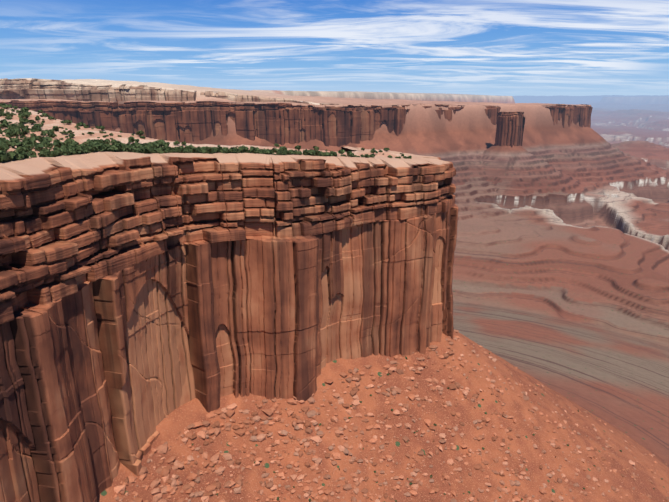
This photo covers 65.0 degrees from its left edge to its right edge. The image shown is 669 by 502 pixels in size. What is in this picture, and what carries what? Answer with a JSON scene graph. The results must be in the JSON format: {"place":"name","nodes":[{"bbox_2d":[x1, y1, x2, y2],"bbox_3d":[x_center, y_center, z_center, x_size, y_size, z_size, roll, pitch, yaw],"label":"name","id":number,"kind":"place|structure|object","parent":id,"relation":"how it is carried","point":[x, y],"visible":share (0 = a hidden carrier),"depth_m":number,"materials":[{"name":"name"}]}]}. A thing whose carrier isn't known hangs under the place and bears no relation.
{"place":"outdoors","nodes":[
{"label":"outdoors","id":0,"kind":"place"},
{"bbox_2d":[0,146,458,501],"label":"mesa cliff","id":1,"kind":"structure","parent":0,"point":[142,296],"depth_m":228.69,"materials":[{"name":"brown stone"}]},
{"bbox_2d":[0,99,592,146],"bbox_3d":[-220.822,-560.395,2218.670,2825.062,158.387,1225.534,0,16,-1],"label":"mesa cliff","id":2,"kind":"structure","parent":0,"point":[282,123],"depth_m":1695.77,"materials":[{"name":"brown stone"}]},
{"bbox_2d":[0,79,668,501],"bbox_3d":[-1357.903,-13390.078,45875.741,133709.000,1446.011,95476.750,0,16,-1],"label":"terrain","id":3,"kind":"structure","parent":0,"point":[560,285],"depth_m":810.46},
{"bbox_2d":[0,78,339,104],"bbox_3d":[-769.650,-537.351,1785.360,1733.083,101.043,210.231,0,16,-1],"label":"navajo mesa tier","id":4,"kind":"object","parent":3,"relation":"on","point":[26,88],"visible":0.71,"depth_m":1733.73,"materials":[{"name":"beige stone"}]},
{"bbox_2d":[0,103,411,162],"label":"shrubs","id":5,"kind":"object","parent":3,"relation":"on","point":[26,145],"visible":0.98,"depth_m":235.44,"materials":[{"name":"green plant"}]},
{"bbox_2d":[111,329,668,501],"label":"talus boulders","id":6,"kind":"object","parent":3,"relation":"on","point":[170,487],"visible":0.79,"depth_m":254.72,"materials":[{"name":"brown stone"}]},
{"bbox_2d":[192,353,662,501],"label":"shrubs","id":7,"kind":"object","parent":3,"relation":"on","point":[434,424],"visible":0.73,"depth_m":265.30,"materials":[{"name":"green plant"}]},
{"bbox_2d":[0,0,668,95],"label":"sky","id":8,"kind":"structure","parent":0,"point":[472,47],"materials":[{"name":"blue"}]},
{"bbox_2d":[495,112,524,147],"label":"butte","id":9,"kind":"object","parent":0,"point":[510,129],"depth_m":1930.39,"materials":[{"name":"brown stone"}]}
]}

